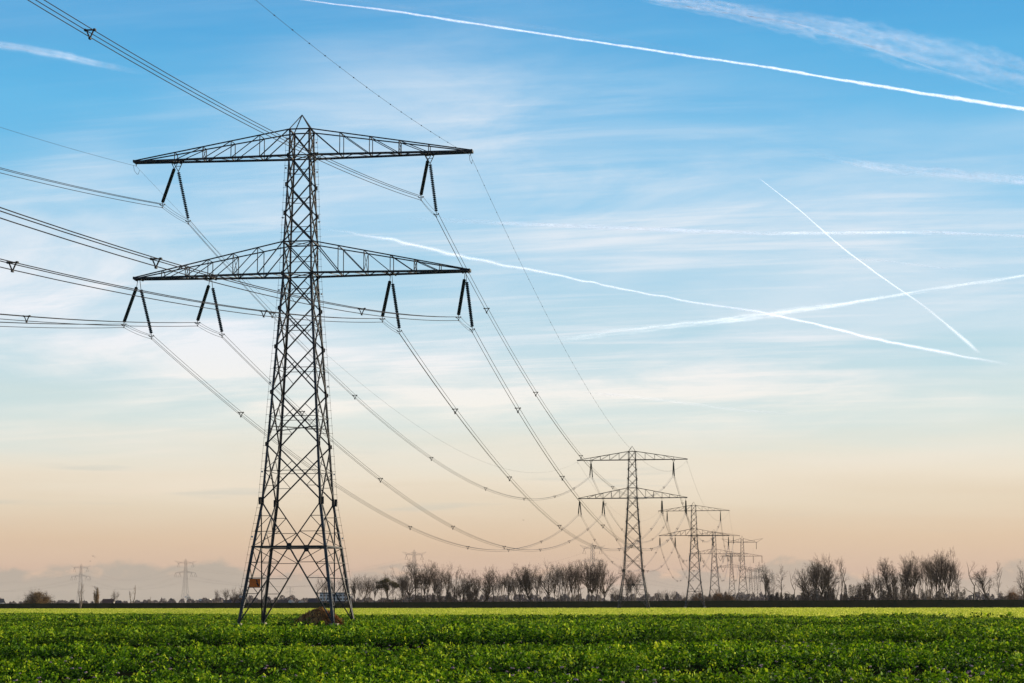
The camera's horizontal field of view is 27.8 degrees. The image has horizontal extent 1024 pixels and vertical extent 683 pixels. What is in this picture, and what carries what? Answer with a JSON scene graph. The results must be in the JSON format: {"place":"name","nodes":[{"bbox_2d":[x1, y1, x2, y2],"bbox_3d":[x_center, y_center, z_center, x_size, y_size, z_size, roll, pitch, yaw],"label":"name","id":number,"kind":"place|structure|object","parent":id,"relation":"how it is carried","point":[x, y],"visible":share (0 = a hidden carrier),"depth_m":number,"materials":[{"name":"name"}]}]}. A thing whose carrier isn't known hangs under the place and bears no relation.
{"place":"outdoors","nodes":[
{"label":"outdoors","id":0,"kind":"place"},
{"bbox_2d":[319,592,350,601],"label":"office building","id":1,"kind":"structure","parent":0,"point":[325,597],"depth_m":2084.17,"materials":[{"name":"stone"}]},
{"bbox_2d":[0,624,1020,682],"bbox_3d":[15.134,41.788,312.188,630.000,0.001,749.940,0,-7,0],"label":"field soil","id":2,"kind":"structure","parent":0,"point":[920,670],"depth_m":73.31,"materials":[{"name":"soil"}]},
{"bbox_2d":[121,115,474,625],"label":"lattice pylon","id":3,"kind":"object","parent":2,"relation":"on","point":[317,276],"visible":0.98,"depth_m":211.42,"materials":[{"name":"metal"}]},
{"bbox_2d":[0,322,123,327],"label":"conductor bundle","id":4,"kind":"object","parent":3,"relation":"attached to","point":[48,323],"visible":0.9,"depth_m":184.58,"materials":[{"name":"metal"}]},
{"bbox_2d":[0,167,161,207],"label":"conductor bundle","id":5,"kind":"object","parent":3,"relation":"attached to","point":[80,188],"visible":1,"depth_m":184.82,"materials":[{"name":"metal"}]},
{"bbox_2d":[0,314,198,326],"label":"conductor bundle","id":6,"kind":"object","parent":3,"relation":"attached to","point":[25,320],"visible":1,"depth_m":174.70,"materials":[{"name":"metal"}]},
{"bbox_2d":[0,258,383,322],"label":"conductor bundle","id":7,"kind":"object","parent":3,"relation":"attached to","point":[17,262],"visible":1,"depth_m":130.37,"materials":[{"name":"metal"}]},
{"bbox_2d":[28,0,422,199],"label":"conductor bundle","id":8,"kind":"object","parent":3,"relation":"attached to","point":[90,38],"visible":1,"depth_m":126.48,"materials":[{"name":"metal"}]},
{"bbox_2d":[0,207,457,320],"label":"conductor bundle","id":9,"kind":"object","parent":3,"relation":"attached to","point":[153,259],"visible":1,"depth_m":109.30,"materials":[{"name":"metal"}]},
{"bbox_2d":[246,578,264,587],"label":"warning sign","id":10,"kind":"object","parent":3,"relation":"attached to","point":[254,583],"visible":1,"depth_m":203.79,"materials":[{"name":"metal"}]},
{"bbox_2d":[136,166,576,472],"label":"earth wire","id":11,"kind":"object","parent":3,"relation":"attached to","point":[325,353],"visible":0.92,"depth_m":315.41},
{"bbox_2d":[256,0,470,155],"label":"earth wire","id":12,"kind":"object","parent":3,"relation":"attached to","point":[353,77],"visible":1,"depth_m":151.87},
{"bbox_2d":[151,336,577,551],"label":"conductor bundle","id":13,"kind":"object","parent":3,"relation":"hanging from","point":[241,415],"visible":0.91,"depth_m":290.50,"materials":[{"name":"metal"}]},
{"bbox_2d":[189,222,587,499],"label":"conductor bundle","id":14,"kind":"object","parent":3,"relation":"attached to","point":[349,389],"visible":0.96,"depth_m":301.95,"materials":[{"name":"metal"}]},
{"bbox_2d":[220,334,600,551],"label":"conductor bundle","id":15,"kind":"object","parent":3,"relation":"hanging from","point":[382,478],"visible":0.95,"depth_m":299.92,"materials":[{"name":"metal"}]},
{"bbox_2d":[400,332,661,550],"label":"conductor bundle","id":16,"kind":"object","parent":3,"relation":"attached to","point":[496,460],"visible":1,"depth_m":276.25,"materials":[{"name":"metal"}]},
{"bbox_2d":[434,213,673,498],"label":"conductor bundle","id":17,"kind":"object","parent":3,"relation":"attached to","point":[536,392],"visible":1,"depth_m":284.77,"materials":[{"name":"metal"}]},
{"bbox_2d":[471,157,677,470],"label":"earth wire","id":18,"kind":"object","parent":3,"relation":"attached to","point":[540,302],"visible":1,"depth_m":262.02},
{"bbox_2d":[473,331,685,550],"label":"conductor bundle","id":19,"kind":"object","parent":3,"relation":"hanging from","point":[552,460],"visible":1,"depth_m":282.55,"materials":[{"name":"metal"}]},
{"bbox_2d":[290,607,344,625],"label":"compost heap","id":20,"kind":"object","parent":2,"relation":"on","point":[316,615],"visible":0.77,"depth_m":202.83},
{"bbox_2d":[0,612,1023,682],"bbox_3d":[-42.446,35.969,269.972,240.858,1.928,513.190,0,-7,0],"label":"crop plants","id":21,"kind":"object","parent":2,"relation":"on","point":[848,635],"visible":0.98,"depth_m":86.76,"materials":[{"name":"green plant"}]},
{"bbox_2d":[14,639,1021,682],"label":"crop plants","id":22,"kind":"object","parent":2,"relation":"on","point":[967,672],"visible":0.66,"depth_m":61.40,"materials":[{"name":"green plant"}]},
{"bbox_2d":[0,0,1023,603],"label":"sky","id":23,"kind":"structure","parent":0,"point":[779,251],"materials":[{"name":"blue"}]},
{"bbox_2d":[336,607,1022,608],"bbox_3d":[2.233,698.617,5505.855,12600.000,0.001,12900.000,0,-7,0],"label":"ground","id":24,"kind":"structure","parent":0,"point":[840,607],"depth_m":883.23,"materials":[{"name":"soil"}]},
{"bbox_2d":[18,589,54,602],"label":"leafy tree","id":25,"kind":"object","parent":24,"relation":"on","point":[35,596],"visible":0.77,"depth_m":1142.68,"materials":[{"name":"brown plant"}]},
{"bbox_2d":[93,587,99,602],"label":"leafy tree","id":26,"kind":"object","parent":24,"relation":"on","point":[96,595],"visible":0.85,"depth_m":1156.98,"materials":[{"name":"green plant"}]},
{"bbox_2d":[175,560,196,602],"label":"swept arm pylon","id":27,"kind":"object","parent":24,"relation":"on","point":[183,587],"visible":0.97,"depth_m":2315.83,"materials":[{"name":"metal"}]},
{"bbox_2d":[358,576,374,599],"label":"bare tree","id":28,"kind":"object","parent":24,"relation":"on","point":[368,586],"visible":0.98,"depth_m":1088.64,"materials":[{"name":"brown plant"}]},
{"bbox_2d":[370,575,380,601],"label":"bare tree","id":29,"kind":"object","parent":24,"relation":"on","point":[374,587],"visible":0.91,"depth_m":1125.31,"materials":[{"name":"brown plant"}]},
{"bbox_2d":[375,572,400,597],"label":"leafy tree","id":30,"kind":"object","parent":24,"relation":"on","point":[385,584],"visible":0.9,"depth_m":1141.53,"materials":[{"name":"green plant"}]},
{"bbox_2d":[397,574,408,601],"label":"bare tree","id":31,"kind":"object","parent":24,"relation":"on","point":[402,591],"visible":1,"depth_m":1080.72,"materials":[{"name":"brown plant"}]},
{"bbox_2d":[394,574,412,601],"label":"bare tree","id":32,"kind":"object","parent":24,"relation":"on","point":[405,587],"visible":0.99,"depth_m":1079.02,"materials":[{"name":"brown plant"}]},
{"bbox_2d":[389,561,421,600],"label":"bare tree","id":33,"kind":"object","parent":24,"relation":"on","point":[413,587],"visible":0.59,"depth_m":1113.51,"materials":[{"name":"brown plant"}]},
{"bbox_2d":[407,559,420,599],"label":"bare tree","id":34,"kind":"object","parent":24,"relation":"on","point":[413,573],"visible":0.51,"depth_m":1153.74,"materials":[{"name":"brown plant"}]},
{"bbox_2d":[402,551,425,594],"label":"swept arm pylon","id":35,"kind":"object","parent":24,"relation":"on","point":[414,563],"visible":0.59,"depth_m":1944.28,"materials":[{"name":"metal"}]},
{"bbox_2d":[413,565,432,601],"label":"bare tree","id":36,"kind":"object","parent":24,"relation":"on","point":[422,578],"visible":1,"depth_m":1087.92,"materials":[{"name":"brown plant"}]},
{"bbox_2d":[421,559,438,601],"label":"bare tree","id":37,"kind":"object","parent":24,"relation":"on","point":[429,582],"visible":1,"depth_m":1089.45,"materials":[{"name":"brown plant"}]},
{"bbox_2d":[429,563,442,600],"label":"bare tree","id":38,"kind":"object","parent":24,"relation":"on","point":[435,571],"visible":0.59,"depth_m":1148.29,"materials":[{"name":"brown plant"}]},
{"bbox_2d":[432,566,445,599],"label":"bare tree","id":39,"kind":"object","parent":24,"relation":"on","point":[439,591],"visible":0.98,"depth_m":1099.88,"materials":[{"name":"brown plant"}]},
{"bbox_2d":[432,562,450,598],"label":"bare tree","id":40,"kind":"object","parent":24,"relation":"on","point":[441,576],"visible":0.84,"depth_m":1140.84,"materials":[{"name":"brown plant"}]},
{"bbox_2d":[437,562,453,592],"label":"bare tree","id":41,"kind":"object","parent":24,"relation":"on","point":[448,577],"visible":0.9,"depth_m":1144.49,"materials":[{"name":"brown plant"}]},
{"bbox_2d":[455,583,463,601],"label":"bare tree","id":42,"kind":"object","parent":24,"relation":"on","point":[459,591],"visible":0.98,"depth_m":1096.51,"materials":[{"name":"brown plant"}]},
{"bbox_2d":[461,569,474,601],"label":"bare tree","id":43,"kind":"object","parent":24,"relation":"on","point":[467,589],"visible":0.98,"depth_m":1086.88,"materials":[{"name":"brown plant"}]},
{"bbox_2d":[466,573,478,599],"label":"bare tree","id":44,"kind":"object","parent":24,"relation":"on","point":[474,591],"visible":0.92,"depth_m":1085.58,"materials":[{"name":"brown plant"}]},
{"bbox_2d":[470,573,482,600],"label":"bare tree","id":45,"kind":"object","parent":24,"relation":"on","point":[479,580],"visible":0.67,"depth_m":1136.41,"materials":[{"name":"brown plant"}]},
{"bbox_2d":[476,569,493,601],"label":"bare tree","id":46,"kind":"object","parent":24,"relation":"on","point":[487,592],"visible":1,"depth_m":1089.22,"materials":[{"name":"brown plant"}]},
{"bbox_2d":[480,565,499,601],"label":"bare tree","id":47,"kind":"object","parent":24,"relation":"on","point":[488,577],"visible":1,"depth_m":1093.30,"materials":[{"name":"brown plant"}]},
{"bbox_2d":[491,575,503,601],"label":"bare tree","id":48,"kind":"object","parent":24,"relation":"on","point":[499,584],"visible":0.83,"depth_m":1132.04,"materials":[{"name":"brown plant"}]},
{"bbox_2d":[495,570,511,601],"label":"bare tree","id":49,"kind":"object","parent":24,"relation":"on","point":[501,588],"visible":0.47,"depth_m":1159.36,"materials":[{"name":"brown plant"}]},
{"bbox_2d":[501,570,514,599],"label":"bare tree","id":50,"kind":"object","parent":24,"relation":"on","point":[505,581],"visible":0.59,"depth_m":1128.22,"materials":[{"name":"brown plant"}]},
{"bbox_2d":[0,600,1023,608],"bbox_3d":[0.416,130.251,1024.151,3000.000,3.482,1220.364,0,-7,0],"label":"dike","id":51,"kind":"structure","parent":24,"relation":"on","point":[792,603],"depth_m":1005.67,"materials":[{"name":"green plant"}]},
{"bbox_2d":[505,574,520,601],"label":"bare tree","id":52,"kind":"object","parent":24,"relation":"on","point":[510,589],"visible":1,"depth_m":1081.50,"materials":[{"name":"brown plant"}]},
{"bbox_2d":[5,591,1022,603],"bbox_3d":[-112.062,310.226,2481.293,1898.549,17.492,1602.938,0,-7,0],"label":"distant wood","id":53,"kind":"object","parent":24,"relation":"on","point":[741,595],"visible":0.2,"depth_m":2055.29,"materials":[{"name":"plant"}]},
{"bbox_2d":[510,563,530,601],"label":"bare tree","id":54,"kind":"object","parent":24,"relation":"on","point":[521,583],"visible":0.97,"depth_m":1112.52,"materials":[{"name":"brown plant"}]},
{"bbox_2d":[514,562,534,600],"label":"bare tree","id":55,"kind":"object","parent":24,"relation":"on","point":[521,574],"visible":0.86,"depth_m":1119.42,"materials":[{"name":"brown plant"}]},
{"bbox_2d":[522,566,539,598],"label":"bare tree","id":56,"kind":"object","parent":24,"relation":"on","point":[530,592],"visible":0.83,"depth_m":1118.68,"materials":[{"name":"brown plant"}]},
{"bbox_2d":[527,563,543,600],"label":"bare tree","id":57,"kind":"object","parent":24,"relation":"on","point":[535,582],"visible":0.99,"depth_m":1083.47,"materials":[{"name":"brown plant"}]},
{"bbox_2d":[536,559,558,599],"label":"bare tree","id":58,"kind":"object","parent":24,"relation":"on","point":[548,582],"visible":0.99,"depth_m":1086.01,"materials":[{"name":"brown plant"}]},
{"bbox_2d":[545,562,559,600],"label":"bare tree","id":59,"kind":"object","parent":24,"relation":"on","point":[551,581],"visible":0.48,"depth_m":1142.60,"materials":[{"name":"brown plant"}]},
{"bbox_2d":[551,564,567,600],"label":"bare tree","id":60,"kind":"object","parent":24,"relation":"on","point":[560,580],"visible":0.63,"depth_m":1132.39,"materials":[{"name":"brown plant"}]},
{"bbox_2d":[557,562,570,600],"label":"bare tree","id":61,"kind":"object","parent":24,"relation":"on","point":[565,579],"visible":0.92,"depth_m":1118.84,"materials":[{"name":"brown plant"}]},
{"bbox_2d":[563,559,580,600],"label":"bare tree","id":62,"kind":"object","parent":24,"relation":"on","point":[570,580],"visible":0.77,"depth_m":1111.21,"materials":[{"name":"brown plant"}]},
{"bbox_2d":[568,563,585,600],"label":"bare tree","id":63,"kind":"object","parent":24,"relation":"on","point":[572,578],"visible":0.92,"depth_m":1099.08,"materials":[{"name":"brown plant"}]},
{"bbox_2d":[571,557,603,600],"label":"bare tree","id":64,"kind":"object","parent":24,"relation":"on","point":[592,589],"visible":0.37,"depth_m":1158.99,"materials":[{"name":"brown plant"}]},
{"bbox_2d":[579,561,597,600],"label":"bare tree","id":65,"kind":"object","parent":24,"relation":"on","point":[589,581],"visible":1,"depth_m":1081.02,"materials":[{"name":"brown plant"}]},
{"bbox_2d":[580,543,604,600],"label":"swept arm pylon","id":66,"kind":"object","parent":24,"relation":"on","point":[591,562],"visible":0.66,"depth_m":1710.47,"materials":[{"name":"metal"}]},
{"bbox_2d":[587,562,605,600],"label":"bare tree","id":67,"kind":"object","parent":24,"relation":"on","point":[595,583],"visible":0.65,"depth_m":1117.59,"materials":[{"name":"brown plant"}]},
{"bbox_2d":[598,564,607,600],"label":"bare tree","id":68,"kind":"object","parent":24,"relation":"on","point":[600,593],"visible":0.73,"depth_m":1136.97,"materials":[{"name":"brown plant"}]},
{"bbox_2d":[590,559,623,600],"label":"bare tree","id":69,"kind":"object","parent":24,"relation":"on","point":[603,591],"visible":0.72,"depth_m":1131.64,"materials":[{"name":"brown plant"}]},
{"bbox_2d":[619,569,634,600],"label":"bare tree","id":70,"kind":"object","parent":24,"relation":"on","point":[628,586],"visible":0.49,"depth_m":1148.54,"materials":[{"name":"brown plant"}]},
{"bbox_2d":[577,448,687,607],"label":"lattice pylon","id":71,"kind":"object","parent":24,"relation":"on","point":[639,534],"visible":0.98,"depth_m":664.99,"materials":[{"name":"metal"}]},
{"bbox_2d":[625,571,642,600],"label":"bare tree","id":72,"kind":"object","parent":24,"relation":"on","point":[634,582],"visible":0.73,"depth_m":1083.48,"materials":[{"name":"brown plant"}]},
{"bbox_2d":[351,584,1023,601],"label":"undergrowth","id":73,"kind":"object","parent":24,"relation":"on","point":[448,597],"visible":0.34,"depth_m":1116.24,"materials":[{"name":"plant"}]},
{"bbox_2d":[658,503,729,607],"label":"lattice pylon","id":74,"kind":"object","parent":24,"relation":"on","point":[701,586],"visible":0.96,"depth_m":955.99,"materials":[{"name":"metal"}]},
{"bbox_2d":[688,530,739,598],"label":"lattice pylon","id":75,"kind":"object","parent":24,"relation":"on","point":[716,559],"visible":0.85,"depth_m":1406.42,"materials":[{"name":"metal"}]},
{"bbox_2d":[708,587,736,600],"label":"shrub","id":76,"kind":"object","parent":24,"relation":"on","point":[716,596],"visible":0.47,"depth_m":1145.23,"materials":[{"name":"brown plant"}]},
{"bbox_2d":[717,590,735,600],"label":"shrub","id":77,"kind":"object","parent":24,"relation":"on","point":[726,598],"visible":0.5,"depth_m":1116.76,"materials":[{"name":"orange plant"}]},
{"bbox_2d":[714,551,748,596],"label":"swept arm pylon","id":78,"kind":"object","parent":24,"relation":"on","point":[731,571],"visible":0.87,"depth_m":1841.12,"materials":[{"name":"metal"}]},
{"bbox_2d":[724,538,762,593],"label":"swept arm pylon","id":79,"kind":"object","parent":24,"relation":"on","point":[741,542],"visible":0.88,"depth_m":2299.33,"materials":[{"name":"metal"}]},
{"bbox_2d":[757,560,772,599],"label":"bare tree","id":80,"kind":"object","parent":24,"relation":"on","point":[766,581],"visible":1,"depth_m":1110.59,"materials":[{"name":"brown plant"}]},
{"bbox_2d":[797,575,809,599],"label":"bare tree","id":81,"kind":"object","parent":24,"relation":"on","point":[804,587],"visible":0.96,"depth_m":1109.07,"materials":[{"name":"brown plant"}]},
{"bbox_2d":[794,561,819,598],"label":"bare tree","id":82,"kind":"object","parent":24,"relation":"on","point":[803,581],"visible":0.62,"depth_m":1159.15,"materials":[{"name":"brown plant"}]},
{"bbox_2d":[808,560,825,599],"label":"bare tree","id":83,"kind":"object","parent":24,"relation":"on","point":[815,574],"visible":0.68,"depth_m":1104.00,"materials":[{"name":"brown plant"}]},
{"bbox_2d":[807,552,839,599],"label":"bare tree","id":84,"kind":"object","parent":24,"relation":"on","point":[820,582],"visible":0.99,"depth_m":1088.82,"materials":[{"name":"brown plant"}]},
{"bbox_2d":[819,557,842,599],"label":"bare tree","id":85,"kind":"object","parent":24,"relation":"on","point":[828,584],"visible":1,"depth_m":1089.28,"materials":[{"name":"brown plant"}]},
{"bbox_2d":[856,582,875,599],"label":"bare tree","id":86,"kind":"object","parent":24,"relation":"on","point":[869,587],"visible":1,"depth_m":1094.67,"materials":[{"name":"brown plant"}]},
{"bbox_2d":[859,567,885,599],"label":"bare tree","id":87,"kind":"object","parent":24,"relation":"on","point":[872,581],"visible":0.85,"depth_m":1135.08,"materials":[{"name":"brown plant"}]},
{"bbox_2d":[877,562,886,599],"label":"bare tree","id":88,"kind":"object","parent":24,"relation":"on","point":[883,580],"visible":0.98,"depth_m":1120.56,"materials":[{"name":"brown plant"}]},
{"bbox_2d":[874,557,895,598],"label":"bare tree","id":89,"kind":"object","parent":24,"relation":"on","point":[884,568],"visible":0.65,"depth_m":1158.51,"materials":[{"name":"brown plant"}]},
{"bbox_2d":[884,561,898,599],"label":"bare tree","id":90,"kind":"object","parent":24,"relation":"on","point":[893,579],"visible":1,"depth_m":1106.01,"materials":[{"name":"brown plant"}]},
{"bbox_2d":[898,558,912,596],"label":"bare tree","id":91,"kind":"object","parent":24,"relation":"on","point":[906,584],"visible":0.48,"depth_m":1119.39,"materials":[{"name":"brown plant"}]},
{"bbox_2d":[899,551,920,599],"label":"bare tree","id":92,"kind":"object","parent":24,"relation":"on","point":[908,571],"visible":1,"depth_m":1082.88,"materials":[{"name":"brown plant"}]},
{"bbox_2d":[900,559,921,599],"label":"bare tree","id":93,"kind":"object","parent":24,"relation":"on","point":[913,577],"visible":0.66,"depth_m":1094.90,"materials":[{"name":"brown plant"}]},
{"bbox_2d":[902,556,925,599],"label":"bare tree","id":94,"kind":"object","parent":24,"relation":"on","point":[919,584],"visible":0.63,"depth_m":1100.79,"materials":[{"name":"brown plant"}]},
{"bbox_2d":[912,556,940,599],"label":"bare tree","id":95,"kind":"object","parent":24,"relation":"on","point":[925,569],"visible":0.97,"depth_m":1093.05,"materials":[{"name":"brown plant"}]},
{"bbox_2d":[926,547,945,595],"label":"bare tree","id":96,"kind":"object","parent":24,"relation":"on","point":[934,572],"visible":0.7,"depth_m":1133.68,"materials":[{"name":"brown plant"}]},
{"bbox_2d":[936,551,953,599],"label":"bare tree","id":97,"kind":"object","parent":24,"relation":"on","point":[944,574],"visible":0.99,"depth_m":1102.12,"materials":[{"name":"brown plant"}]},
{"bbox_2d":[934,547,958,599],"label":"bare tree","id":98,"kind":"object","parent":24,"relation":"on","point":[950,570],"visible":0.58,"depth_m":1138.23,"materials":[{"name":"brown plant"}]},
{"bbox_2d":[946,559,960,598],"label":"bare tree","id":99,"kind":"object","parent":24,"relation":"on","point":[954,582],"visible":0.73,"depth_m":1143.17,"materials":[{"name":"brown plant"}]},
{"bbox_2d":[961,562,981,599],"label":"dead tree","id":100,"kind":"object","parent":24,"relation":"on","point":[972,582],"visible":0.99,"depth_m":1084.75,"materials":[{"name":"brown plant"}]},
{"bbox_2d":[971,565,994,599],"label":"bare tree","id":101,"kind":"object","parent":24,"relation":"on","point":[982,583],"visible":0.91,"depth_m":1097.70,"materials":[{"name":"brown plant"}]},
{"bbox_2d":[1003,586,1022,599],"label":"shrub","id":102,"kind":"object","parent":24,"relation":"on","point":[1010,595],"visible":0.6,"depth_m":1114.74,"materials":[{"name":"orange plant"}]},
{"bbox_2d":[1016,560,1023,596],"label":"bare tree","id":103,"kind":"object","parent":24,"relation":"on","point":[1020,587],"visible":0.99,"depth_m":1132.57,"materials":[{"name":"brown plant"}]},
{"label":"pale field","id":104,"kind":"structure","parent":0,"visible":0},
{"bbox_2d":[0,607,1023,618],"bbox_3d":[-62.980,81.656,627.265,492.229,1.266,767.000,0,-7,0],"label":"pale crop plants","id":105,"kind":"object","parent":104,"relation":"on","point":[855,611],"visible":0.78,"depth_m":474.62,"materials":[{"name":"green plant"}]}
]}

